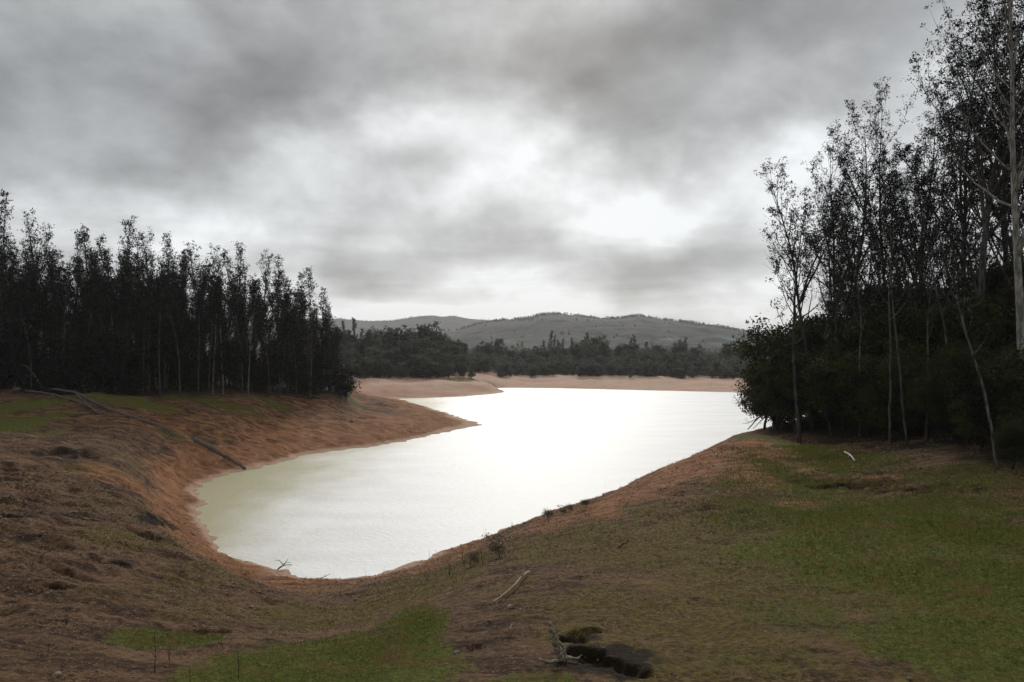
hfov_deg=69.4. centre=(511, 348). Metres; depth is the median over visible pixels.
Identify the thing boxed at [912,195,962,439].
thin gum
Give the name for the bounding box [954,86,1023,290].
gum tree
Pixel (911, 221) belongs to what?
gum tree
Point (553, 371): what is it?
broadleaf tree
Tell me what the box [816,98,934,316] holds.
gum tree
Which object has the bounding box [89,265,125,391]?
forest tree
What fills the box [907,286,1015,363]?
wattle tree
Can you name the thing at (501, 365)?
broadleaf tree
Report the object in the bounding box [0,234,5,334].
forest tree
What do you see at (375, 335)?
broadleaf tree
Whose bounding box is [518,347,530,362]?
broadleaf tree
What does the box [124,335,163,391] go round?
shrub
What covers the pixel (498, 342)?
broadleaf tree
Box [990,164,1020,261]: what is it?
gum tree
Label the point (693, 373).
broadleaf tree
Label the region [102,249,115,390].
forest tree
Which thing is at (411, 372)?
broadleaf tree
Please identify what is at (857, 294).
thin gum
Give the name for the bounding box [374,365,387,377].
broadleaf tree
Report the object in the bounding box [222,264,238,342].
forest tree
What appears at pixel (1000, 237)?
gum tree
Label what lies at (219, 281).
pale tree
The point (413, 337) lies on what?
broadleaf tree
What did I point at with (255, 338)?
forest tree
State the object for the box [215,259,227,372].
forest tree
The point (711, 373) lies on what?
broadleaf tree
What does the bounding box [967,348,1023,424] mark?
wattle tree
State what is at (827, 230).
gum tree
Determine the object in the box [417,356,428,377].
broadleaf tree
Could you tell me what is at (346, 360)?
broadleaf tree
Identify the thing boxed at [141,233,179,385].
forest tree
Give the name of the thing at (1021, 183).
gum tree
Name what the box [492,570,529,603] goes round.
driftwood branch
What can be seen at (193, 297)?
forest tree
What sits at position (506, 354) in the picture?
broadleaf tree
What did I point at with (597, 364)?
broadleaf tree
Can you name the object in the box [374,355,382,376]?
broadleaf tree
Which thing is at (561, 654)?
driftwood stump
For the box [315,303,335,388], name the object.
forest tree
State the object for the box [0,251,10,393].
pale tree
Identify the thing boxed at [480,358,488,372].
broadleaf tree
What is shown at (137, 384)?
shrub
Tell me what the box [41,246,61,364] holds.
forest tree
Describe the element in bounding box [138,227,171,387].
forest tree
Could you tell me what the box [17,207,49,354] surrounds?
forest tree
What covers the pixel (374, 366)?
broadleaf tree
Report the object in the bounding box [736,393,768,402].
bare branch
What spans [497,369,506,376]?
broadleaf tree
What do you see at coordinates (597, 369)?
broadleaf tree
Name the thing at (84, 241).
forest tree
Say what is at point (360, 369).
broadleaf tree
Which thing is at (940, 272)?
gum tree
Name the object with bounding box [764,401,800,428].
shrub
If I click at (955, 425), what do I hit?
shrub
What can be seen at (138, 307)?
forest tree
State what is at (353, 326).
gum tree
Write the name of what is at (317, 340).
forest tree
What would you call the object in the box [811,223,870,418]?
gum tree
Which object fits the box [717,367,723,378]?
broadleaf tree
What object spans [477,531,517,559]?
scrub bush
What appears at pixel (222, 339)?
forest tree
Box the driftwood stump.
[535,622,581,662]
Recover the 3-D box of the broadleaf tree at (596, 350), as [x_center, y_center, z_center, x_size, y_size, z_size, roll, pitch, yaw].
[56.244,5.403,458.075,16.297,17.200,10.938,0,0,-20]
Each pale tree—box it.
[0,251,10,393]
[9,283,32,392]
[52,259,80,394]
[83,267,103,392]
[134,294,153,395]
[153,270,172,397]
[153,273,180,396]
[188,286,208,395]
[206,291,224,395]
[208,272,225,392]
[208,288,228,395]
[225,277,245,393]
[243,278,264,395]
[257,304,277,396]
[299,323,314,399]
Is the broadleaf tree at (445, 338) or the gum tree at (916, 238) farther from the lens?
the broadleaf tree at (445, 338)
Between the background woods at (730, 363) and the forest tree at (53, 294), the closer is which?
the forest tree at (53, 294)
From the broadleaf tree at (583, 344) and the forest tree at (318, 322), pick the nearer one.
the forest tree at (318, 322)
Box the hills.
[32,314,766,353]
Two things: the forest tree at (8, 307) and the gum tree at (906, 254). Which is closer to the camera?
the gum tree at (906, 254)
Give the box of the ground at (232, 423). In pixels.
[0,349,1023,681]
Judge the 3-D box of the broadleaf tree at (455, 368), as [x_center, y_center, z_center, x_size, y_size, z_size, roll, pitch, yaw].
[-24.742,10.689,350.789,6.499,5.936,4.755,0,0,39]
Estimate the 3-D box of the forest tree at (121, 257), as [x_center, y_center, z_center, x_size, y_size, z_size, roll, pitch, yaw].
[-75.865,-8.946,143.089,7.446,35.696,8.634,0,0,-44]
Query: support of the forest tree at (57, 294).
on the ground at (232, 423)
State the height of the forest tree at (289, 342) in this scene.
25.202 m
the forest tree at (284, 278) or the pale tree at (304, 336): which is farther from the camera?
the forest tree at (284, 278)
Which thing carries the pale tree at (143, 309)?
on the ground at (232, 423)
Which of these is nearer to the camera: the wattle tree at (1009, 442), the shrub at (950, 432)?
the wattle tree at (1009, 442)
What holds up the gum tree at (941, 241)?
on the ground at (232, 423)
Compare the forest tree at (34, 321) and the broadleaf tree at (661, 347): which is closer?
the forest tree at (34, 321)
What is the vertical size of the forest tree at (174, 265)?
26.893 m
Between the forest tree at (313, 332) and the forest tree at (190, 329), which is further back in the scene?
the forest tree at (313, 332)
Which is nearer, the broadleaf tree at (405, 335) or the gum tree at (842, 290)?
the gum tree at (842, 290)
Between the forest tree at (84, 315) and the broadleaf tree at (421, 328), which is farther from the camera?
the broadleaf tree at (421, 328)
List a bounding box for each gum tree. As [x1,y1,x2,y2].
[351,317,358,337]
[548,330,554,349]
[754,156,853,427]
[764,185,818,443]
[795,137,882,327]
[810,76,915,306]
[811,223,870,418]
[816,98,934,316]
[817,236,867,329]
[820,251,859,316]
[824,203,882,315]
[824,224,870,425]
[833,150,957,305]
[835,218,901,377]
[835,224,865,309]
[837,179,871,306]
[857,176,952,408]
[860,189,900,282]
[874,169,912,298]
[877,77,950,285]
[877,153,960,289]
[877,206,943,309]
[883,228,914,301]
[892,36,1019,299]
[895,173,967,305]
[898,177,933,284]
[900,0,1023,342]
[903,177,940,287]
[907,214,934,286]
[913,188,978,286]
[913,194,1023,277]
[921,132,1000,299]
[923,265,953,289]
[932,218,976,303]
[933,0,1023,359]
[933,227,961,290]
[934,0,1023,293]
[947,181,999,292]
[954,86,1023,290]
[956,105,1023,280]
[959,191,1009,272]
[964,81,1023,264]
[967,200,1001,268]
[971,207,1010,275]
[985,18,1023,179]
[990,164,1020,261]
[994,135,1023,250]
[1004,86,1023,234]
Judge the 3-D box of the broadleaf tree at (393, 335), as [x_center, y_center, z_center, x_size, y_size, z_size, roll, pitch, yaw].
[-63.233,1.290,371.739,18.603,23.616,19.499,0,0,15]
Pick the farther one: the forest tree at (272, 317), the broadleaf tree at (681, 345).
the broadleaf tree at (681, 345)
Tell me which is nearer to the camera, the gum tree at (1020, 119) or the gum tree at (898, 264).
the gum tree at (1020, 119)
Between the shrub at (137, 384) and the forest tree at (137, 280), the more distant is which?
the forest tree at (137, 280)
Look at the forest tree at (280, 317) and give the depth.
169.45 m
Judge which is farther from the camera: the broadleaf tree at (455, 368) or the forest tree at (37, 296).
the broadleaf tree at (455, 368)
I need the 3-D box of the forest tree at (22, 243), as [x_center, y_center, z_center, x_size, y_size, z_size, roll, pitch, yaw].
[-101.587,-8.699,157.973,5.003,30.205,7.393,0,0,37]
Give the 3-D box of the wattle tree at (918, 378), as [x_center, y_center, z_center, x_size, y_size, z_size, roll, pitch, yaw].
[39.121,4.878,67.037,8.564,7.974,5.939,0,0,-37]
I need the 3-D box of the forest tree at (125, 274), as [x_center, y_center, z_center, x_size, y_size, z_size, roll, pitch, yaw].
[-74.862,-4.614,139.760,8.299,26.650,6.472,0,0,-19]
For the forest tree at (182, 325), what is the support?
on the ground at (232, 423)
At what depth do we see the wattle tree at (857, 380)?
74.56 m
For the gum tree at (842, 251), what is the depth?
86.23 m
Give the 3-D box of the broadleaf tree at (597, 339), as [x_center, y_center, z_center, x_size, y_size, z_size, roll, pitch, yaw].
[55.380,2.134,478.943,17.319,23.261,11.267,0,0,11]
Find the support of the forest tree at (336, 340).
on the ground at (232, 423)
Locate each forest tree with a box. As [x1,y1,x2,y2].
[0,189,16,383]
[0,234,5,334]
[0,250,38,319]
[0,259,43,387]
[0,268,52,384]
[3,240,19,382]
[6,244,21,348]
[6,258,37,385]
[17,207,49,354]
[19,240,46,355]
[19,249,57,380]
[23,222,54,332]
[29,295,39,359]
[35,282,72,362]
[40,282,62,348]
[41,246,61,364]
[46,250,61,321]
[46,268,63,357]
[47,265,63,353]
[50,245,75,331]
[51,298,80,389]
[60,273,77,389]
[65,266,88,329]
[66,299,106,389]
[67,229,88,320]
[67,246,112,310]
[70,223,96,318]
[77,265,106,387]
[78,272,89,324]
[80,255,98,391]
[85,244,109,290]
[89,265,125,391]
[90,255,139,341]
[94,215,137,391]
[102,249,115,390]
[104,259,143,342]
[106,278,139,393]
[116,278,142,392]
[130,288,158,391]
[131,252,140,372]
[133,233,146,373]
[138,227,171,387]
[139,275,157,392]
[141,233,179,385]
[144,253,156,335]
[144,288,170,386]
[151,255,169,392]
[153,269,191,388]
[162,299,200,389]
[168,256,182,307]
[170,299,212,389]
[174,251,192,387]
[176,250,188,324]
[184,240,222,385]
[185,261,212,340]
[186,276,200,324]
[194,270,208,385]
[197,243,222,383]
[203,299,217,386]
[209,245,247,339]
[209,292,226,387]
[211,324,230,380]
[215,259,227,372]
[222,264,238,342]
[227,283,262,385]
[228,241,248,386]
[229,287,254,389]
[229,302,243,389]
[240,263,249,333]
[246,249,284,367]
[246,301,264,388]
[248,274,264,360]
[248,278,278,356]
[261,274,302,388]
[264,282,282,346]
[269,296,287,352]
[270,254,285,392]
[281,272,292,312]
[281,279,295,392]
[282,266,322,399]
[284,271,307,387]
[294,293,305,352]
[296,284,308,387]
[306,308,318,354]
[308,325,321,354]
[313,306,320,350]
[314,297,337,391]
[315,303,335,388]
[316,286,330,392]
[324,318,341,355]
[330,313,342,369]
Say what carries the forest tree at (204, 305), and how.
on the ground at (232, 423)
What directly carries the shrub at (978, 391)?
on the ground at (232, 423)
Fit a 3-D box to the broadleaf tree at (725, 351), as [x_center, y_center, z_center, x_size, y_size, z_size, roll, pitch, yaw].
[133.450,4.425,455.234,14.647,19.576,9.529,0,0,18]
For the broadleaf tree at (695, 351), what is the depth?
462.71 m
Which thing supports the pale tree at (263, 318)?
on the ground at (232, 423)
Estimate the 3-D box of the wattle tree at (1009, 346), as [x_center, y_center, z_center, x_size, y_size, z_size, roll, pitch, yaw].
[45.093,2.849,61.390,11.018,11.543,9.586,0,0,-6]
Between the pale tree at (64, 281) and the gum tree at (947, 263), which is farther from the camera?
the pale tree at (64, 281)
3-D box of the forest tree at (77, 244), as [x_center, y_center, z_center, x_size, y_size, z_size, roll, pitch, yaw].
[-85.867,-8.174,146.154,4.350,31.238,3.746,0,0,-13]
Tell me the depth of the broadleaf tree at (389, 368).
328.84 m
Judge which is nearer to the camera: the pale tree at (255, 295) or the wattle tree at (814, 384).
the wattle tree at (814, 384)
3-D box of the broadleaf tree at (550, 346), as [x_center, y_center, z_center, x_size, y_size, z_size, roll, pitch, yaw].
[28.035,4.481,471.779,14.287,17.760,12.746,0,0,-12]
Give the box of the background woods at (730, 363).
[258,336,768,375]
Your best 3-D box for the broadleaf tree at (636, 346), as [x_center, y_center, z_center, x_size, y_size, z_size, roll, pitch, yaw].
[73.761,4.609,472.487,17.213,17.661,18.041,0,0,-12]
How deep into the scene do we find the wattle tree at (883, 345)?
78.15 m
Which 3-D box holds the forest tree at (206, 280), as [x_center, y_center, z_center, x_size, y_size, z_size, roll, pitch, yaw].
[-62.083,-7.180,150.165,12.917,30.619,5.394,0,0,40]
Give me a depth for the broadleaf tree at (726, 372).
375.44 m
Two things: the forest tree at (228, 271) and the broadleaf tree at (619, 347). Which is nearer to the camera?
the forest tree at (228, 271)
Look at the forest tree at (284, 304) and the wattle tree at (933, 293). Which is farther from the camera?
the forest tree at (284, 304)
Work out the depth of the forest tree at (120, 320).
135.98 m
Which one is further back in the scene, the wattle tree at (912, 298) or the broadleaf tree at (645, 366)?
the broadleaf tree at (645, 366)
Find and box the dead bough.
[742,399,784,429]
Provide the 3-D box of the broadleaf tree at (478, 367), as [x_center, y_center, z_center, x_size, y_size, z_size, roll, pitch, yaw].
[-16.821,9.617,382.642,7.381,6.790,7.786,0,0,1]
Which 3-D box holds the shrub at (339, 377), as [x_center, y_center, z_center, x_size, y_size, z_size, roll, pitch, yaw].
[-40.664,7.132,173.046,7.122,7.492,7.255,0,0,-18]
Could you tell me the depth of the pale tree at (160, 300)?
134.51 m
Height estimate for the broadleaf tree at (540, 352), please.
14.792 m
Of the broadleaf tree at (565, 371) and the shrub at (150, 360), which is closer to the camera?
the shrub at (150, 360)
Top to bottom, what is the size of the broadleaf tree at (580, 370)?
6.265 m
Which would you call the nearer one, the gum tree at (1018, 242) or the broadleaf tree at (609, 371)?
the gum tree at (1018, 242)
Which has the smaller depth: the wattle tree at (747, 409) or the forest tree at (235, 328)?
the wattle tree at (747, 409)
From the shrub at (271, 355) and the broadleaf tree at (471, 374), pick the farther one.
the broadleaf tree at (471, 374)
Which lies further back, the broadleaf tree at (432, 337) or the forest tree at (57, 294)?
the broadleaf tree at (432, 337)
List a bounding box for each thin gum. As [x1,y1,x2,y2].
[820,278,862,428]
[841,249,881,435]
[867,212,919,444]
[868,177,914,446]
[903,247,948,441]
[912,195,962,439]
[943,252,997,468]
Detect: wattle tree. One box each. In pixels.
[726,313,849,425]
[731,370,785,428]
[733,336,816,429]
[737,374,763,418]
[748,352,828,432]
[770,308,830,349]
[770,342,858,430]
[797,349,884,437]
[802,309,901,376]
[810,316,869,422]
[812,270,933,378]
[817,310,874,328]
[818,365,893,437]
[845,325,931,422]
[847,298,959,418]
[852,346,935,439]
[869,285,930,327]
[880,305,971,372]
[902,280,960,301]
[903,380,961,440]
[906,359,962,438]
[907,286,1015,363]
[921,336,1006,444]
[923,282,992,308]
[925,280,1002,309]
[937,362,1013,447]
[958,256,1023,315]
[963,276,1023,356]
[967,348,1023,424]
[977,280,1023,352]
[985,412,1023,469]
[991,334,1023,365]
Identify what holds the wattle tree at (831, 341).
on the ground at (232, 423)
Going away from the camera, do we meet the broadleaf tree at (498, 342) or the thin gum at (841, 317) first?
the thin gum at (841, 317)
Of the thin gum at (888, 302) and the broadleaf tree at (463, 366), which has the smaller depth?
the thin gum at (888, 302)
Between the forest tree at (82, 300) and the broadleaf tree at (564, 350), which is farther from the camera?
the broadleaf tree at (564, 350)
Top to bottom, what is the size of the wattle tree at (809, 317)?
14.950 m
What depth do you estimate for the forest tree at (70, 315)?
136.01 m
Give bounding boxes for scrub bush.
[464,551,482,563]
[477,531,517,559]
[540,508,553,518]
[557,504,571,514]
[580,499,592,506]
[874,470,885,474]
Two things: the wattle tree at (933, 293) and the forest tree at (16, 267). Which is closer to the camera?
the wattle tree at (933, 293)
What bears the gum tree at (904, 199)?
on the ground at (232, 423)
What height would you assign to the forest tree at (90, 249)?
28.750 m
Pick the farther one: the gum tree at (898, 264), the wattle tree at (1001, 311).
the gum tree at (898, 264)
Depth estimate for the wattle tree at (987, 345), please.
67.10 m
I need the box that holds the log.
[191,437,245,468]
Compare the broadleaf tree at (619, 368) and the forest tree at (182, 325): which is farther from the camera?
the broadleaf tree at (619, 368)
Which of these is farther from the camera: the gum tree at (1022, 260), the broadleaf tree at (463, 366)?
the broadleaf tree at (463, 366)
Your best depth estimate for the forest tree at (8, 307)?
138.24 m
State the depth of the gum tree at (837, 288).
123.94 m
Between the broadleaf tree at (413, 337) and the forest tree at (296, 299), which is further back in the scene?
the broadleaf tree at (413, 337)
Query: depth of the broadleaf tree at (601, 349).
445.41 m
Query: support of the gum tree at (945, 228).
on the ground at (232, 423)
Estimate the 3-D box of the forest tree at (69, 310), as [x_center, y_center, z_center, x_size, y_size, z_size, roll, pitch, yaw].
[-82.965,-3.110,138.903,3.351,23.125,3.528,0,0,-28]
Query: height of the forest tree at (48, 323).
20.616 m
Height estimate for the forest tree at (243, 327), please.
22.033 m
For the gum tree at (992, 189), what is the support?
on the ground at (232, 423)
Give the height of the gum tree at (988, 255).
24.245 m
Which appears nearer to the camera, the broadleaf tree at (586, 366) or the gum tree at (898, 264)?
the gum tree at (898, 264)
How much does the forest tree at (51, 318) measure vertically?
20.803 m
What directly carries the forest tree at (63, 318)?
on the ground at (232, 423)
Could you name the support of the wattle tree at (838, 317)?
on the ground at (232, 423)
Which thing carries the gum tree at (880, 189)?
on the ground at (232, 423)
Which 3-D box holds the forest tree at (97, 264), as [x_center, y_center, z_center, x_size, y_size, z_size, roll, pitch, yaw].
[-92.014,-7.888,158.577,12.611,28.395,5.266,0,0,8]
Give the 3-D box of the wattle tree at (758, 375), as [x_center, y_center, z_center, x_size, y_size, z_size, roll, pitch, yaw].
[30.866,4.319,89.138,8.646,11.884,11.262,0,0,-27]
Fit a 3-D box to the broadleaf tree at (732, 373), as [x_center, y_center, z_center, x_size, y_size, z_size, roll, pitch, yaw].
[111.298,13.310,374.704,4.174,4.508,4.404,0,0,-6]
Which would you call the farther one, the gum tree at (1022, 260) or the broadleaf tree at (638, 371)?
the broadleaf tree at (638, 371)
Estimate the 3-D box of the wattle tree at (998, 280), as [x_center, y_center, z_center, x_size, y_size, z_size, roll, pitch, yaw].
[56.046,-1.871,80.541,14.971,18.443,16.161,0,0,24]
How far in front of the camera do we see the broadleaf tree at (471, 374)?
343.08 m
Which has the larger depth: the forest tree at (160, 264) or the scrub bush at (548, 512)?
the forest tree at (160, 264)
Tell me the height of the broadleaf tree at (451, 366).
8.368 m
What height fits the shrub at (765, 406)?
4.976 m
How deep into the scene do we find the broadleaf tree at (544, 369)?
399.81 m
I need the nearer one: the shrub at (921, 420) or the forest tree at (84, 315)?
the shrub at (921, 420)
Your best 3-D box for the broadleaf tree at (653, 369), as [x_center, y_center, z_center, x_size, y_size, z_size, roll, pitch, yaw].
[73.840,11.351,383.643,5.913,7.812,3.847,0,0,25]
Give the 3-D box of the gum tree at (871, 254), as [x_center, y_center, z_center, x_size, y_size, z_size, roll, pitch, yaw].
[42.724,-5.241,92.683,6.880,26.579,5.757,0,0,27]
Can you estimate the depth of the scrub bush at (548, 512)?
53.39 m
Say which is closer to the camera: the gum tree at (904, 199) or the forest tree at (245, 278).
the gum tree at (904, 199)
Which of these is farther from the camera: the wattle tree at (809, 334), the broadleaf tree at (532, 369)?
the broadleaf tree at (532, 369)
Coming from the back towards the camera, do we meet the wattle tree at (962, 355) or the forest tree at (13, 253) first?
the forest tree at (13, 253)
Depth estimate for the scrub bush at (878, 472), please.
51.93 m
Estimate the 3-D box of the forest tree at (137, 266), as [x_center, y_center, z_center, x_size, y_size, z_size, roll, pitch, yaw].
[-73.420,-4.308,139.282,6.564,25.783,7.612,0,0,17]
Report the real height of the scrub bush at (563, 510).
1.004 m
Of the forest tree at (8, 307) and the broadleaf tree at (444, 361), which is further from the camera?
the broadleaf tree at (444, 361)
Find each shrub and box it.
[112,365,153,395]
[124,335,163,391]
[128,342,166,390]
[206,326,255,385]
[255,338,294,391]
[312,357,348,390]
[328,368,353,388]
[329,366,362,399]
[756,398,788,426]
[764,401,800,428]
[895,388,950,438]
[939,390,998,442]
[943,378,1015,448]
[943,420,966,439]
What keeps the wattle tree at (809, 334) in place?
on the ground at (232, 423)
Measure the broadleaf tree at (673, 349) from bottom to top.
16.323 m
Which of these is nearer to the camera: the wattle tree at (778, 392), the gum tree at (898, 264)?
the wattle tree at (778, 392)
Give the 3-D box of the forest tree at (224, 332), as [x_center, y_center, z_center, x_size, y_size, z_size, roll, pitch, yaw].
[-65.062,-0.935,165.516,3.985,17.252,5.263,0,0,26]
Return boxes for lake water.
[195,388,804,578]
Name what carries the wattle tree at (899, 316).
on the ground at (232, 423)
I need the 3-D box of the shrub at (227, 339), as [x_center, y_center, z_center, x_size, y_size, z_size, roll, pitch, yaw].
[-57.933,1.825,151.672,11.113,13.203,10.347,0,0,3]
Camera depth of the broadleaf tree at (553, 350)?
451.21 m
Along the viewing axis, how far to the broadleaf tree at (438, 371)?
333.30 m
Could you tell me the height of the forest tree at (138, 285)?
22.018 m
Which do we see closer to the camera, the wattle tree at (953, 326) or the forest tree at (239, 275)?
the wattle tree at (953, 326)
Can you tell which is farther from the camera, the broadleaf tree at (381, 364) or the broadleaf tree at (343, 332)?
the broadleaf tree at (343, 332)
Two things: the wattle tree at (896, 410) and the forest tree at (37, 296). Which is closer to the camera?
the wattle tree at (896, 410)
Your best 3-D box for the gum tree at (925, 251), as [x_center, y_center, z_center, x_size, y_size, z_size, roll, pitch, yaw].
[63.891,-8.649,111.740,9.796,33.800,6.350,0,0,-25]
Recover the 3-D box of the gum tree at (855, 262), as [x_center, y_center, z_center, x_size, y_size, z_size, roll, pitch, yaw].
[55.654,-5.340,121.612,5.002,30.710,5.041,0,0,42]
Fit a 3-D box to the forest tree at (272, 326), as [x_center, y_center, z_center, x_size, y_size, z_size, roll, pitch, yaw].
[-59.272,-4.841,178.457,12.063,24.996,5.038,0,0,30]
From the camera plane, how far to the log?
111.23 m
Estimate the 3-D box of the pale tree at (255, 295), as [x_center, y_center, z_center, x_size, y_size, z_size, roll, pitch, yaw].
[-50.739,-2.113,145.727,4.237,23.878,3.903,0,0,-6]
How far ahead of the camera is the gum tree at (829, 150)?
91.67 m
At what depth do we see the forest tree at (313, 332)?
169.22 m
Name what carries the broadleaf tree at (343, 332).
on the ground at (232, 423)
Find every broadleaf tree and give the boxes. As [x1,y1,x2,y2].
[331,330,348,349]
[337,327,359,342]
[341,334,357,350]
[342,357,357,373]
[354,363,364,377]
[356,355,375,377]
[359,326,380,346]
[368,355,379,377]
[371,359,386,377]
[374,328,401,354]
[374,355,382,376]
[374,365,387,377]
[380,325,405,341]
[382,358,396,377]
[393,361,408,378]
[395,324,419,341]
[403,332,433,344]
[408,360,421,377]
[414,357,431,377]
[416,321,444,337]
[416,330,437,339]
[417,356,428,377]
[420,362,436,377]
[423,332,442,343]
[428,333,451,349]
[430,331,450,347]
[431,362,444,377]
[440,357,447,375]
[446,362,456,376]
[450,339,464,357]
[454,367,465,375]
[457,362,467,375]
[467,370,475,377]
[473,361,485,372]
[475,341,495,361]
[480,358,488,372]
[485,358,490,372]
[493,337,508,360]
[496,363,504,372]
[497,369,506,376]
[500,349,512,360]
[504,364,510,375]
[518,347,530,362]
[529,365,536,377]
[531,345,546,355]
[532,347,549,360]
[541,367,547,375]
[547,343,563,349]
[547,346,562,363]
[550,369,556,375]
[558,348,568,358]
[559,363,569,370]
[562,368,568,374]
[567,339,590,360]
[576,366,584,375]
[578,341,591,351]
[580,362,591,373]
[590,335,610,345]
[590,362,598,375]
[593,366,600,376]
[594,345,613,355]
[596,339,609,363]
[604,362,614,375]
[612,345,624,365]
[616,365,621,374]
[617,343,639,361]
[618,345,635,356]
[627,364,633,377]
[632,366,642,375]
[642,362,649,375]
[649,362,660,375]
[649,364,657,376]
[650,344,670,359]
[652,344,663,368]
[661,367,668,375]
[667,345,685,355]
[672,339,687,352]
[672,366,679,376]
[677,369,685,377]
[686,366,698,377]
[689,345,705,360]
[706,362,720,374]
[709,368,716,377]
[717,341,735,361]
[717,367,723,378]
[719,367,730,377]
[728,371,734,377]
[731,346,747,362]
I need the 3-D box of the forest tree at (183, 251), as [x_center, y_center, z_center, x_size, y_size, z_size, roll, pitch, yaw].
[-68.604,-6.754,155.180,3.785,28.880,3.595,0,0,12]
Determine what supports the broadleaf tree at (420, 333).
on the ground at (232, 423)
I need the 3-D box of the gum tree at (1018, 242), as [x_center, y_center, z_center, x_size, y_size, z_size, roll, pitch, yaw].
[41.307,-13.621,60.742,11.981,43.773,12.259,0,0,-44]
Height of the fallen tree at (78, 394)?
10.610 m
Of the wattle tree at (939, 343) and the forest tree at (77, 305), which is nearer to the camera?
the wattle tree at (939, 343)
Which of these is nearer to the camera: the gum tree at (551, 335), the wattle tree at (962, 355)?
the wattle tree at (962, 355)
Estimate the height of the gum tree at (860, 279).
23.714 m
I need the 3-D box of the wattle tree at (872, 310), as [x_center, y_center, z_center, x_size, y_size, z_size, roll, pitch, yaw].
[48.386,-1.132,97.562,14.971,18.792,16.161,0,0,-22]
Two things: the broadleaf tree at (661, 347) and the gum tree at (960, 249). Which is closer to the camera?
the gum tree at (960, 249)
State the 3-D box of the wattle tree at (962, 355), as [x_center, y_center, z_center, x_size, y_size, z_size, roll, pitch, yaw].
[36.883,3.626,60.229,6.986,9.668,7.542,0,0,-11]
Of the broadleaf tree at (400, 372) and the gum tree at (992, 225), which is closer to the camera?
the gum tree at (992, 225)
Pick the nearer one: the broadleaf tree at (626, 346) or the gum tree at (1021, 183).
the gum tree at (1021, 183)
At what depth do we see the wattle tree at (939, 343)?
75.50 m
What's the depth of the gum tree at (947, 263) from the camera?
103.64 m
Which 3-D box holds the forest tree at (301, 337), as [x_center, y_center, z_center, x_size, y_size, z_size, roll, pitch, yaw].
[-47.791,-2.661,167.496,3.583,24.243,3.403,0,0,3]
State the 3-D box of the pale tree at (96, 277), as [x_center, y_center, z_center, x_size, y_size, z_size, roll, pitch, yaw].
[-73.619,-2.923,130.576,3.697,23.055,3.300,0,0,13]
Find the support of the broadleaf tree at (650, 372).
on the ground at (232, 423)
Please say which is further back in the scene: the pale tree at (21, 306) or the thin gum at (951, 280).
the pale tree at (21, 306)
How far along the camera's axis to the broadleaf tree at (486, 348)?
446.19 m
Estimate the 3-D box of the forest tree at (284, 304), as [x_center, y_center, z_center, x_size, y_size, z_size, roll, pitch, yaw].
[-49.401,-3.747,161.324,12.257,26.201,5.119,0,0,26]
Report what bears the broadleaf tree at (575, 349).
on the ground at (232, 423)
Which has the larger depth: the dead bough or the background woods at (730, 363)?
the background woods at (730, 363)
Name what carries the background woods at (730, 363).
on the ground at (232, 423)
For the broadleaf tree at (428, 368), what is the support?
on the ground at (232, 423)
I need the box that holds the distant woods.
[40,311,779,352]
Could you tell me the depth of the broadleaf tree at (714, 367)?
392.25 m
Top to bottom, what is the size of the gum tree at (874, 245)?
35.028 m
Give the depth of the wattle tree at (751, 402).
96.19 m
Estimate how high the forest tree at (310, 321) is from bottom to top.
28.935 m
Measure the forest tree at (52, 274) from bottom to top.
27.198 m
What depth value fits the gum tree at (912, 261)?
127.13 m
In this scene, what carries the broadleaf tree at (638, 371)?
on the ground at (232, 423)
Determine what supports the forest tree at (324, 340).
on the ground at (232, 423)
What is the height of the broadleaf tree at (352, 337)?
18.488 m
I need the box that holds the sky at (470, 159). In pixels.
[0,0,1023,332]
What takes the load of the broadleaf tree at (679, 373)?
on the ground at (232, 423)
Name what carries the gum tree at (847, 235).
on the ground at (232, 423)
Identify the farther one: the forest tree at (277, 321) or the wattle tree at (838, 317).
the forest tree at (277, 321)
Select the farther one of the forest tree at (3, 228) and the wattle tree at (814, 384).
the forest tree at (3, 228)
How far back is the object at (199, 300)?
140.03 m
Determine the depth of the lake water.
104.41 m
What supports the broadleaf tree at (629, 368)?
on the ground at (232, 423)
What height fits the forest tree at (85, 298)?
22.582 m
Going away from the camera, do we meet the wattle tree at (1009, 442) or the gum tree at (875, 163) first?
the wattle tree at (1009, 442)
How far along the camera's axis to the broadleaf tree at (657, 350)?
461.60 m
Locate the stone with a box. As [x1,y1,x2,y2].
[52,671,61,677]
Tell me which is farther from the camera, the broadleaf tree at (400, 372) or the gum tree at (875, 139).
the broadleaf tree at (400, 372)
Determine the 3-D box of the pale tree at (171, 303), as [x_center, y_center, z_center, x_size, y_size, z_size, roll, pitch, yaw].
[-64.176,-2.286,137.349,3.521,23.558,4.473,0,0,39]
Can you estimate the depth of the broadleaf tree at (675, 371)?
384.50 m
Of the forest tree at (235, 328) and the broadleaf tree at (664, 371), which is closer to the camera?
the forest tree at (235, 328)
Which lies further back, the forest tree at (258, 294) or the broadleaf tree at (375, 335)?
the broadleaf tree at (375, 335)
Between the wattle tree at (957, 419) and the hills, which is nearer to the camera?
the wattle tree at (957, 419)
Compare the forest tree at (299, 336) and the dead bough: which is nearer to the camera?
the dead bough
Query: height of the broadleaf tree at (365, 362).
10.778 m
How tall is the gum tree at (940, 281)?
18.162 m
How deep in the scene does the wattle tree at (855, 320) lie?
90.33 m
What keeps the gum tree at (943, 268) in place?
on the ground at (232, 423)
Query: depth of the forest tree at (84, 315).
135.40 m
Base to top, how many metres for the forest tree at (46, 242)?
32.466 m
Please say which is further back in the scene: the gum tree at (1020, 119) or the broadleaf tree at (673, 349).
the broadleaf tree at (673, 349)
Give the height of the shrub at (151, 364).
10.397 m

